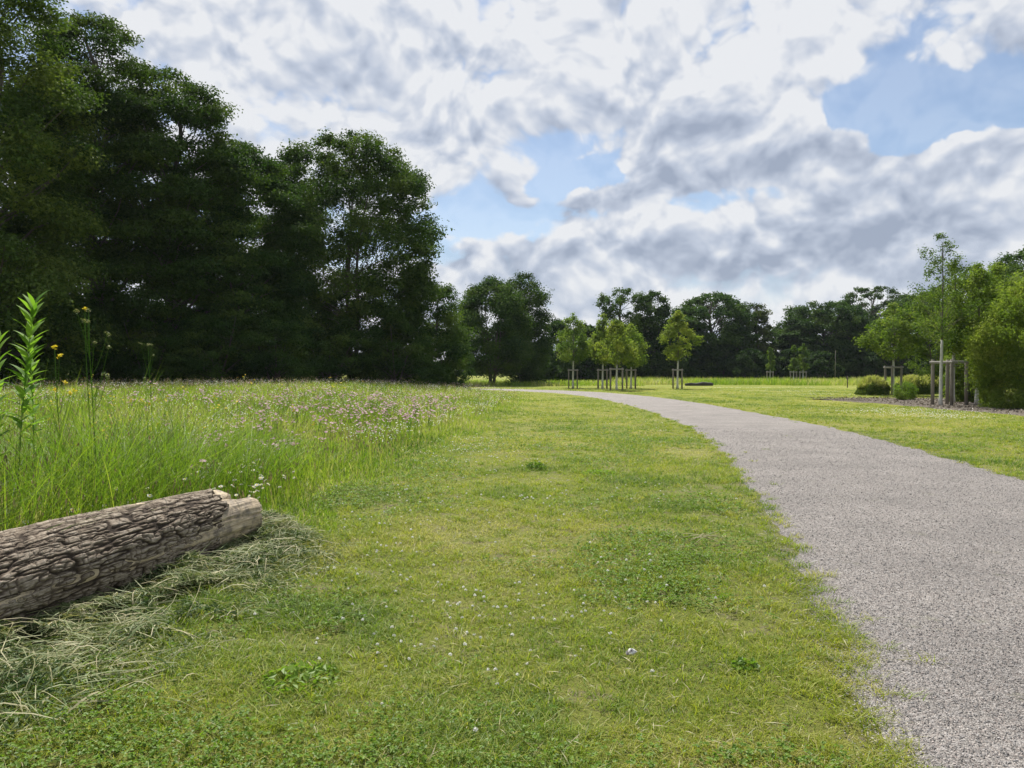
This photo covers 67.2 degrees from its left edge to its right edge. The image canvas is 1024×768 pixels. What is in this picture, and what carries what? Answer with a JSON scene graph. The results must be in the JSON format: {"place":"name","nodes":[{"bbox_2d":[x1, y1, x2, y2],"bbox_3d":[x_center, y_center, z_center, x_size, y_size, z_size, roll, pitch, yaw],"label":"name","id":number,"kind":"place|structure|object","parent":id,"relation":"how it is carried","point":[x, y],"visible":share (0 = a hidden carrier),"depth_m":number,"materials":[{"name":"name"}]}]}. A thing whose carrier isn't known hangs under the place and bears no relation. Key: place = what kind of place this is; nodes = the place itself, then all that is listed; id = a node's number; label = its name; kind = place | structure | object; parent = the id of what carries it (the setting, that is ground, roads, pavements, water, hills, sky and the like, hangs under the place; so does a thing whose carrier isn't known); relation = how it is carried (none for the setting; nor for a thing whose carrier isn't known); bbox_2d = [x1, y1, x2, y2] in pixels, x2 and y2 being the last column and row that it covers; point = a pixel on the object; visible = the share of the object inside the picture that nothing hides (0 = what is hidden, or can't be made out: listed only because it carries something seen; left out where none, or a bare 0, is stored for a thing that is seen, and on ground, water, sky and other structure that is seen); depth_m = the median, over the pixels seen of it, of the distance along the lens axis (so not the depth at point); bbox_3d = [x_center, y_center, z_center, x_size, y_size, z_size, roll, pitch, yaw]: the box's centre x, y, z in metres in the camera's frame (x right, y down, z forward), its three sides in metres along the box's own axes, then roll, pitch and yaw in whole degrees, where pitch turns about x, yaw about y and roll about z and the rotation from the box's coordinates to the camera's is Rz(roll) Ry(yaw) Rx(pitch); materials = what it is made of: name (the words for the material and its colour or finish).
{"place":"outdoors","nodes":[
{"label":"outdoors","id":0,"kind":"place"},
{"bbox_2d":[0,378,520,525],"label":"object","id":1,"kind":"structure","parent":0,"point":[370,453],"depth_m":17.64,"materials":[{"name":"green plant"}]},
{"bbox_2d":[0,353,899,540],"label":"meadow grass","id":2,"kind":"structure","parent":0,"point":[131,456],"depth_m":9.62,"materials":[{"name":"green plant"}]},
{"bbox_2d":[0,373,1023,767],"bbox_3d":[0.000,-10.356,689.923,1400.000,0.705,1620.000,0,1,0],"label":"ground","id":3,"kind":"structure","parent":0,"point":[706,613],"depth_m":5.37,"materials":[{"name":"green plant"}]},
{"bbox_2d":[0,331,16,454],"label":"leafy plant","id":4,"kind":"object","parent":3,"relation":"on","point":[1,364],"visible":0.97,"depth_m":5.84,"materials":[{"name":"green plant"}]},
{"bbox_2d":[1,290,48,493],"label":"leafy plant","id":5,"kind":"object","parent":3,"relation":"on","point":[31,329],"visible":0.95,"depth_m":6.48,"materials":[{"name":"green plant"}]},
{"bbox_2d":[14,343,51,496],"bbox_3d":[-4.210,0.589,6.770,0.331,1.896,0.292,0,1,0],"label":"leafy plant","id":6,"kind":"object","parent":3,"relation":"on","point":[32,391],"visible":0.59,"depth_m":6.75,"materials":[{"name":"green plant"}]},
{"bbox_2d":[0,303,79,384],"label":"woodland shrub","id":7,"kind":"object","parent":3,"relation":"on","point":[2,370],"visible":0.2,"depth_m":37.76,"materials":[{"name":"green plant"}]},
{"bbox_2d":[51,345,76,445],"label":"wildflower stalk","id":8,"kind":"object","parent":3,"relation":"on","point":[64,381],"visible":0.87,"depth_m":7.38,"materials":[{"name":"green plant"}]},
{"bbox_2d":[0,0,132,387],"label":"woodland tree","id":9,"kind":"object","parent":3,"relation":"on","point":[21,107],"visible":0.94,"depth_m":36.34,"materials":[{"name":"green plant"}]},
{"bbox_2d":[0,114,133,380],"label":"woodland tree","id":10,"kind":"object","parent":3,"relation":"on","point":[58,244],"depth_m":60.70,"materials":[{"name":"green plant"}]},
{"bbox_2d":[82,307,91,451],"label":"wildflower stalk","id":11,"kind":"object","parent":3,"relation":"on","point":[84,308],"visible":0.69,"depth_m":7.58,"materials":[{"name":"green plant"}]},
{"bbox_2d":[45,305,136,385],"bbox_3d":[-23.190,-1.911,41.978,5.389,4.673,5.081,-1,1,-43],"label":"woodland shrub","id":12,"kind":"object","parent":3,"relation":"on","point":[103,328],"visible":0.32,"depth_m":41.47,"materials":[{"name":"green plant"}]},
{"bbox_2d":[73,308,111,496],"bbox_3d":[-3.780,0.422,6.974,0.337,2.221,0.258,0,1,0],"label":"wildflower stalk","id":13,"kind":"object","parent":3,"relation":"on","point":[94,342],"visible":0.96,"depth_m":6.98,"materials":[{"name":"green plant"}]},
{"bbox_2d":[0,9,211,382],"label":"woodland tree","id":14,"kind":"object","parent":3,"relation":"on","point":[123,67],"visible":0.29,"depth_m":42.74,"materials":[{"name":"green plant"}]},
{"bbox_2d":[0,489,262,632],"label":"fallen log","id":15,"kind":"object","parent":3,"relation":"on","point":[42,567],"visible":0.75,"depth_m":5.28,"materials":[{"name":"brown wood"}]},
{"bbox_2d":[140,343,154,439],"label":"wildflower stalk","id":16,"kind":"object","parent":3,"relation":"on","point":[149,373],"visible":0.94,"depth_m":10.98,"materials":[{"name":"green plant"}]},
{"bbox_2d":[97,319,215,385],"bbox_3d":[-20.235,-1.633,43.092,6.130,4.002,5.780,1,1,39],"label":"woodland shrub","id":17,"kind":"object","parent":3,"relation":"on","point":[167,329],"visible":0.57,"depth_m":41.89,"materials":[{"name":"green plant"}]},
{"bbox_2d":[61,65,278,383],"bbox_3d":[-20.360,-9.408,46.806,12.391,19.484,12.761,0,1,0],"label":"woodland tree","id":18,"kind":"object","parent":3,"relation":"on","point":[205,117],"visible":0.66,"depth_m":44.35,"materials":[{"name":"green plant"}]},
{"bbox_2d":[0,509,361,767],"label":"cut hay","id":19,"kind":"object","parent":3,"relation":"on","point":[143,593],"visible":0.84,"depth_m":4.68},
{"bbox_2d":[134,188,258,376],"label":"woodland tree","id":20,"kind":"object","parent":3,"relation":"on","point":[219,277],"depth_m":65.48,"materials":[{"name":"green plant"}]},
{"bbox_2d":[157,313,275,383],"bbox_3d":[-17.472,-1.887,44.939,6.049,4.520,6.415,1,1,32],"label":"woodland shrub","id":21,"kind":"object","parent":3,"relation":"on","point":[188,324],"visible":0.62,"depth_m":43.59,"materials":[{"name":"green plant"}]},
{"bbox_2d":[150,139,325,381],"bbox_3d":[-17.954,-7.729,49.876,11.133,16.084,11.543,0,1,-26],"label":"woodland tree","id":22,"kind":"object","parent":3,"relation":"on","point":[277,301],"visible":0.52,"depth_m":48.26,"materials":[{"name":"green plant"}]},
{"bbox_2d":[0,378,522,461],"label":"white flowers","id":23,"kind":"object","parent":3,"relation":"on","point":[295,401],"visible":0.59,"depth_m":23.49,"materials":[{"name":"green plant"}]},
{"bbox_2d":[0,376,524,519],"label":"grass seed heads","id":24,"kind":"object","parent":3,"relation":"on","point":[270,477],"depth_m":15.40,"materials":[{"name":"green plant"}]},
{"bbox_2d":[33,376,511,403],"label":"pink flowers","id":25,"kind":"object","parent":3,"relation":"on","point":[307,385],"visible":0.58,"depth_m":31.30,"materials":[{"name":"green plant"}]},
{"bbox_2d":[221,318,327,383],"bbox_3d":[-14.416,-1.803,46.866,6.432,4.332,6.065,0,1,24],"label":"woodland shrub","id":26,"kind":"object","parent":3,"relation":"on","point":[299,369],"visible":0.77,"depth_m":45.80,"materials":[{"name":"green plant"}]},
{"bbox_2d":[243,152,337,377],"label":"woodland tree","id":27,"kind":"object","parent":3,"relation":"on","point":[320,211],"visible":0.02,"depth_m":65.66,"materials":[{"name":"green plant"}]},
{"bbox_2d":[261,660,341,696],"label":"lawn weed","id":28,"kind":"object","parent":3,"relation":"on","point":[322,667],"visible":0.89,"depth_m":3.91,"materials":[{"name":"green plant"}]},
{"bbox_2d":[279,325,381,383],"bbox_3d":[-12.177,-1.847,52.047,6.710,4.166,7.117,0,1,17],"label":"woodland shrub","id":29,"kind":"object","parent":3,"relation":"on","point":[350,337],"visible":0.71,"depth_m":50.86,"materials":[{"name":"green plant"}]},
{"bbox_2d":[250,126,454,382],"bbox_3d":[-11.958,-9.422,57.680,15.741,19.212,15.660,0,1,0],"label":"woodland tree","id":30,"kind":"object","parent":3,"relation":"on","point":[404,230],"visible":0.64,"depth_m":54.23,"materials":[{"name":"green plant"}]},
{"bbox_2d":[346,323,446,385],"bbox_3d":[-8.287,-1.955,54.075,6.929,4.665,6.533,0,1,10],"label":"woodland shrub","id":31,"kind":"object","parent":3,"relation":"on","point":[410,348],"visible":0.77,"depth_m":52.98,"materials":[{"name":"green plant"}]},
{"bbox_2d":[368,279,479,386],"bbox_3d":[-7.067,-3.976,59.884,8.266,8.992,8.472,0,1,-18],"label":"woodland tree","id":32,"kind":"object","parent":3,"relation":"on","point":[447,336],"visible":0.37,"depth_m":58.07,"materials":[{"name":"green plant"}]},
{"bbox_2d":[434,342,475,387],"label":"woodland shrub","id":33,"kind":"object","parent":3,"relation":"on","point":[463,377],"visible":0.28,"depth_m":61.25,"materials":[{"name":"green plant"}]},
{"bbox_2d":[453,274,542,384],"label":"park tree","id":34,"kind":"object","parent":3,"relation":"on","point":[505,301],"visible":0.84,"depth_m":82.69,"materials":[{"name":"green plant"}]},
{"bbox_2d":[0,425,1022,767],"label":"clover","id":35,"kind":"object","parent":3,"relation":"on","point":[318,735],"depth_m":3.43,"materials":[{"name":"green plant"}]},
{"bbox_2d":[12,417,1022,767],"bbox_3d":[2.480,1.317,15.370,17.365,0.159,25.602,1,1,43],"label":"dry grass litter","id":36,"kind":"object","parent":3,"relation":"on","point":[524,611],"visible":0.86,"depth_m":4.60,"materials":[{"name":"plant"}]},
{"bbox_2d":[491,271,556,383],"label":"park tree","id":37,"kind":"object","parent":3,"relation":"on","point":[531,372],"visible":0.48,"depth_m":88.23,"materials":[{"name":"green plant"}]},
{"bbox_2d":[526,461,546,469],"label":"lawn weed","id":38,"kind":"object","parent":3,"relation":"on","point":[536,464],"visible":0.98,"depth_m":12.59,"materials":[{"name":"green plant"}]},
{"bbox_2d":[534,350,561,380],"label":"infill tree","id":39,"kind":"object","parent":3,"relation":"on","point":[549,375],"visible":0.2,"depth_m":103.17,"materials":[{"name":"green plant"}]},
{"bbox_2d":[545,318,576,380],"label":"infill tree","id":40,"kind":"object","parent":3,"relation":"on","point":[565,366],"visible":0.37,"depth_m":110.66,"materials":[{"name":"green plant"}]},
{"bbox_2d":[551,312,591,387],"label":"young lime","id":41,"kind":"object","parent":3,"relation":"on","point":[582,355],"visible":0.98,"depth_m":70.52,"materials":[{"name":"green plant"}]},
{"bbox_2d":[567,322,613,381],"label":"infill tree","id":42,"kind":"object","parent":3,"relation":"on","point":[583,371],"visible":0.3,"depth_m":114.24,"materials":[{"name":"green plant"}]},
{"bbox_2d":[580,366,615,380],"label":"undergrowth shrub","id":43,"kind":"object","parent":3,"relation":"on","point":[613,374],"visible":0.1,"depth_m":117.50,"materials":[{"name":"green plant"}]},
{"bbox_2d":[580,469,619,476],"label":"lawn weed","id":44,"kind":"object","parent":3,"relation":"on","point":[597,471],"visible":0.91,"depth_m":11.97,"materials":[{"name":"green plant"}]},
{"bbox_2d":[585,313,618,388],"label":"young lime","id":45,"kind":"object","parent":3,"relation":"on","point":[601,325],"visible":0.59,"depth_m":68.73,"materials":[{"name":"green plant"}]},
{"bbox_2d":[597,369,607,388],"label":"tree support","id":46,"kind":"object","parent":3,"relation":"on","point":[598,370],"visible":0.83,"depth_m":68.57,"materials":[{"name":"wood"}]},
{"bbox_2d":[609,368,623,389],"bbox_3d":[8.686,-0.334,64.003,1.180,2.040,1.180,0,1,9],"label":"tree support","id":47,"kind":"object","parent":3,"relation":"on","point":[610,369],"visible":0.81,"depth_m":63.43,"materials":[{"name":"wood"}]},
{"bbox_2d":[592,317,641,389],"bbox_3d":[8.450,-2.460,64.038,4.212,6.193,3.541,1,1,36],"label":"young lime","id":48,"kind":"object","parent":3,"relation":"on","point":[615,331],"visible":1,"depth_m":63.59,"materials":[{"name":"green plant"}]},
{"bbox_2d":[593,287,648,378],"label":"distant tree","id":49,"kind":"object","parent":3,"relation":"on","point":[620,300],"visible":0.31,"depth_m":116.52,"materials":[{"name":"green plant"}]},
{"bbox_2d":[625,369,636,388],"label":"tree support","id":50,"kind":"object","parent":3,"relation":"on","point":[627,370],"visible":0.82,"depth_m":69.61,"materials":[{"name":"wood"}]},
{"bbox_2d":[626,648,636,655],"bbox_3d":[0.664,1.488,4.277,0.064,0.041,0.034,0,1,0],"label":"flint stone","id":51,"kind":"object","parent":3,"relation":"on","point":[629,651],"visible":0.95,"depth_m":4.27,"materials":[{"name":"white stone"}]},
{"bbox_2d":[614,324,651,388],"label":"young lime","id":52,"kind":"object","parent":3,"relation":"on","point":[638,339],"visible":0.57,"depth_m":69.51,"materials":[{"name":"green plant"}]},
{"bbox_2d":[628,290,676,378],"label":"distant tree","id":53,"kind":"object","parent":3,"relation":"on","point":[649,331],"visible":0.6,"depth_m":116.66,"materials":[{"name":"green plant"}]},
{"bbox_2d":[652,347,694,378],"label":"undergrowth shrub","id":54,"kind":"object","parent":3,"relation":"on","point":[667,368],"visible":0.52,"depth_m":116.11,"materials":[{"name":"green plant"}]},
{"bbox_2d":[672,369,682,388],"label":"tree support","id":55,"kind":"object","parent":3,"relation":"on","point":[673,370],"visible":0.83,"depth_m":68.59,"materials":[{"name":"wood"}]},
{"bbox_2d":[656,310,704,388],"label":"young lime","id":56,"kind":"object","parent":3,"relation":"on","point":[673,327],"visible":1,"depth_m":68.61,"materials":[{"name":"green plant"}]},
{"bbox_2d":[658,314,710,379],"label":"infill tree","id":57,"kind":"object","parent":3,"relation":"on","point":[698,373],"visible":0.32,"depth_m":120.24,"materials":[{"name":"green plant"}]},
{"bbox_2d":[685,382,712,385],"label":"distant log","id":58,"kind":"object","parent":3,"relation":"on","point":[700,384],"visible":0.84,"depth_m":83.82,"materials":[{"name":"brown wood"}]},
{"bbox_2d":[680,530,723,548],"bbox_3d":[1.736,1.415,7.023,0.407,0.140,0.270,0,1,0],"label":"dry straw","id":59,"kind":"object","parent":3,"relation":"on","point":[701,536],"visible":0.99,"depth_m":7.03,"materials":[{"name":"beige plant"}]},
{"bbox_2d":[405,387,1011,475],"bbox_3d":[16.747,0.833,42.261,27.158,0.138,68.064,0,1,12],"label":"clover flower drift","id":60,"kind":"object","parent":3,"relation":"on","point":[769,407],"visible":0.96,"depth_m":28.03,"materials":[{"name":"white plant"}]},
{"bbox_2d":[671,291,757,377],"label":"distant tree","id":61,"kind":"object","parent":3,"relation":"on","point":[733,308],"visible":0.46,"depth_m":121.62,"materials":[{"name":"green plant"}]},
{"bbox_2d":[702,344,744,378],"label":"undergrowth shrub","id":62,"kind":"object","parent":3,"relation":"on","point":[710,371],"visible":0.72,"depth_m":119.39,"materials":[{"name":"green plant"}]},
{"bbox_2d":[716,321,766,378],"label":"infill tree","id":63,"kind":"object","parent":3,"relation":"on","point":[748,337],"visible":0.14,"depth_m":121.81,"materials":[{"name":"green plant"}]},
{"bbox_2d":[730,656,759,673],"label":"lawn weed","id":64,"kind":"object","parent":3,"relation":"on","point":[740,661],"visible":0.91,"depth_m":4.11,"materials":[{"name":"green plant"}]},
{"bbox_2d":[726,347,768,378],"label":"undergrowth shrub","id":65,"kind":"object","parent":3,"relation":"on","point":[758,367],"visible":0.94,"depth_m":115.33,"materials":[{"name":"green plant"}]},
{"bbox_2d":[740,302,778,378],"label":"distant tree","id":66,"kind":"object","parent":3,"relation":"on","point":[763,318],"visible":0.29,"depth_m":125.76,"materials":[{"name":"green plant"}]},
{"bbox_2d":[765,347,775,371],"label":"sapling","id":67,"kind":"object","parent":3,"relation":"on","point":[770,364],"visible":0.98,"depth_m":99.85,"materials":[{"name":"green plant"}]},
{"bbox_2d":[760,326,790,374],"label":"infill tree","id":68,"kind":"object","parent":3,"relation":"on","point":[772,336],"visible":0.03,"depth_m":130.21,"materials":[{"name":"green plant"}]},
{"bbox_2d":[763,352,791,378],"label":"undergrowth shrub","id":69,"kind":"object","parent":3,"relation":"on","point":[775,354],"visible":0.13,"depth_m":122.62,"materials":[{"name":"green plant"}]},
{"bbox_2d":[786,345,798,379],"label":"sapling","id":70,"kind":"object","parent":3,"relation":"on","point":[794,361],"visible":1,"depth_m":97.85,"materials":[{"name":"green plant"}]},
{"bbox_2d":[774,347,817,378],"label":"undergrowth shrub","id":71,"kind":"object","parent":3,"relation":"on","point":[782,363],"visible":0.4,"depth_m":119.53,"materials":[{"name":"green plant"}]},
{"bbox_2d":[773,320,827,378],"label":"infill tree","id":72,"kind":"object","parent":3,"relation":"on","point":[784,337],"visible":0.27,"depth_m":124.72,"materials":[{"name":"green plant"}]},
{"bbox_2d":[796,343,810,371],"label":"sapling","id":73,"kind":"object","parent":3,"relation":"on","point":[803,367],"visible":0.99,"depth_m":96.82,"materials":[{"name":"green plant"}]},
{"bbox_2d":[798,351,845,379],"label":"undergrowth shrub","id":74,"kind":"object","parent":3,"relation":"on","point":[822,364],"visible":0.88,"depth_m":114.62,"materials":[{"name":"green plant"}]},
{"bbox_2d":[770,300,879,378],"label":"distant tree","id":75,"kind":"object","parent":3,"relation":"on","point":[820,316],"visible":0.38,"depth_m":122.83,"materials":[{"name":"green plant"}]},
{"bbox_2d":[822,312,879,375],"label":"infill tree","id":76,"kind":"object","parent":3,"relation":"on","point":[841,319],"visible":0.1,"depth_m":123.52,"materials":[{"name":"green plant"}]},
{"bbox_2d":[828,348,874,378],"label":"undergrowth shrub","id":77,"kind":"object","parent":3,"relation":"on","point":[849,357],"visible":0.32,"depth_m":120.89,"materials":[{"name":"green plant"}]},
{"bbox_2d":[848,350,894,378],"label":"undergrowth shrub","id":78,"kind":"object","parent":3,"relation":"on","point":[868,369],"visible":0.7,"depth_m":117.31,"materials":[{"name":"green plant"}]},
{"bbox_2d":[854,375,890,394],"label":"ornamental bush","id":79,"kind":"object","parent":3,"relation":"on","point":[872,385],"visible":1,"depth_m":50.86,"materials":[{"name":"green plant"}]},
{"bbox_2d":[838,286,910,346],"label":"distant tree","id":80,"kind":"object","parent":3,"relation":"on","point":[876,308],"visible":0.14,"depth_m":137.97,"materials":[{"name":"green plant"}]},
{"bbox_2d":[883,366,903,394],"bbox_3d":[25.165,-0.151,51.134,1.231,2.141,1.065,-1,1,-29],"label":"tree support","id":81,"kind":"object","parent":3,"relation":"on","point":[901,373],"visible":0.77,"depth_m":50.93,"materials":[{"name":"wood"}]},
{"bbox_2d":[851,301,938,394],"bbox_3d":[24.999,-2.284,51.019,5.095,6.312,4.612,0,1,0],"label":"spreading young tree","id":82,"kind":"object","parent":3,"relation":"on","point":[909,341],"visible":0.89,"depth_m":50.35,"materials":[{"name":"green plant"}]},
{"bbox_2d":[876,295,935,377],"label":"distant tree","id":83,"kind":"object","parent":3,"relation":"on","point":[908,371],"visible":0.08,"depth_m":118.21,"materials":[{"name":"green plant"}]},
{"bbox_2d":[895,374,930,394],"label":"ornamental bush","id":84,"kind":"object","parent":3,"relation":"on","point":[922,384],"visible":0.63,"depth_m":52.28,"materials":[{"name":"green plant"}]},
{"bbox_2d":[914,324,938,374],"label":"infill tree","id":85,"kind":"object","parent":3,"relation":"on","point":[925,361],"visible":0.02,"depth_m":113.50,"materials":[{"name":"green plant"}]},
{"bbox_2d":[896,284,957,385],"bbox_3d":[31.600,-3.375,57.981,5.399,8.308,5.243,0,1,0],"label":"loose tree","id":86,"kind":"object","parent":3,"relation":"on","point":[926,353],"visible":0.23,"depth_m":58.23,"materials":[{"name":"green plant"}]},
{"bbox_2d":[922,374,944,393],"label":"ornamental bush","id":87,"kind":"object","parent":3,"relation":"on","point":[936,389],"visible":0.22,"depth_m":53.27,"materials":[{"name":"green plant"}]},
{"bbox_2d":[921,261,1023,395],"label":"loose tree","id":88,"kind":"object","parent":3,"relation":"on","point":[1017,276],"visible":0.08,"depth_m":46.21,"materials":[{"name":"green plant"}]},
{"bbox_2d":[981,248,1023,386],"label":"distant tree","id":89,"kind":"object","parent":3,"relation":"on","point":[1014,266],"visible":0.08,"depth_m":71.15,"materials":[{"name":"green plant"}]},
{"bbox_2d":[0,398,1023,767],"bbox_3d":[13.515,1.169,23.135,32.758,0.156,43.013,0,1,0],"label":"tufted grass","id":90,"kind":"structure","parent":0,"point":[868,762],"depth_m":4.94,"materials":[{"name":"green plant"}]},
{"bbox_2d":[0,0,1023,370],"label":"sky","id":91,"kind":"structure","parent":0,"point":[776,154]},
{"bbox_2d":[481,389,1023,767],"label":"gravel path","id":92,"kind":"structure","parent":0,"point":[704,416],"depth_m":6.55,"materials":[{"name":"grey gravel"}]},
{"bbox_2d":[806,396,1023,415],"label":"planting bed ground","id":93,"kind":"structure","parent":0,"point":[1012,412],"depth_m":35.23,"materials":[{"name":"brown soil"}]},
{"bbox_2d":[890,380,918,399],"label":"shrub","id":94,"kind":"object","parent":93,"relation":"on","point":[899,393],"visible":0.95,"depth_m":40.83,"materials":[{"name":"green plant"}]},
{"bbox_2d":[885,232,991,405],"bbox_3d":[19.201,-2.777,34.223,4.126,7.926,3.644,0,1,0],"label":"sparse young tree","id":95,"kind":"object","parent":93,"relation":"on","point":[936,261],"visible":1,"depth_m":34.23,"materials":[{"name":"green plant"}]},
{"bbox_2d":[912,251,980,402],"bbox_3d":[21.323,-2.633,37.050,3.322,7.511,2.939,0,1,0],"label":"sparse young tree","id":96,"kind":"object","parent":93,"relation":"on","point":[929,321],"visible":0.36,"depth_m":36.98,"materials":[{"name":"green plant"}]},
{"bbox_2d":[929,359,968,404],"bbox_3d":[19.886,0.063,35.006,1.180,2.340,1.180,0,1,-23],"label":"tree support","id":97,"kind":"object","parent":93,"relation":"on","point":[951,362],"visible":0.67,"depth_m":34.79,"materials":[{"name":"grey wood"}]},
{"bbox_2d":[944,370,971,397],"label":"shrub","id":98,"kind":"object","parent":93,"relation":"on","point":[961,394],"visible":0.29,"depth_m":38.28,"materials":[{"name":"green plant"}]},
{"bbox_2d":[943,352,1007,402],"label":"leafy bush","id":99,"kind":"object","parent":93,"relation":"on","point":[958,382],"visible":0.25,"depth_m":37.81,"materials":[{"name":"green plant"}]},
{"bbox_2d":[930,261,1023,403],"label":"sparse young tree","id":100,"kind":"object","parent":93,"relation":"on","point":[978,286],"visible":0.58,"depth_m":35.70,"materials":[{"name":"green plant"}]},
{"bbox_2d":[958,277,1023,408],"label":"willow bush","id":101,"kind":"object","parent":93,"relation":"on","point":[989,373],"visible":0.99,"depth_m":31.60,"materials":[{"name":"green plant"}]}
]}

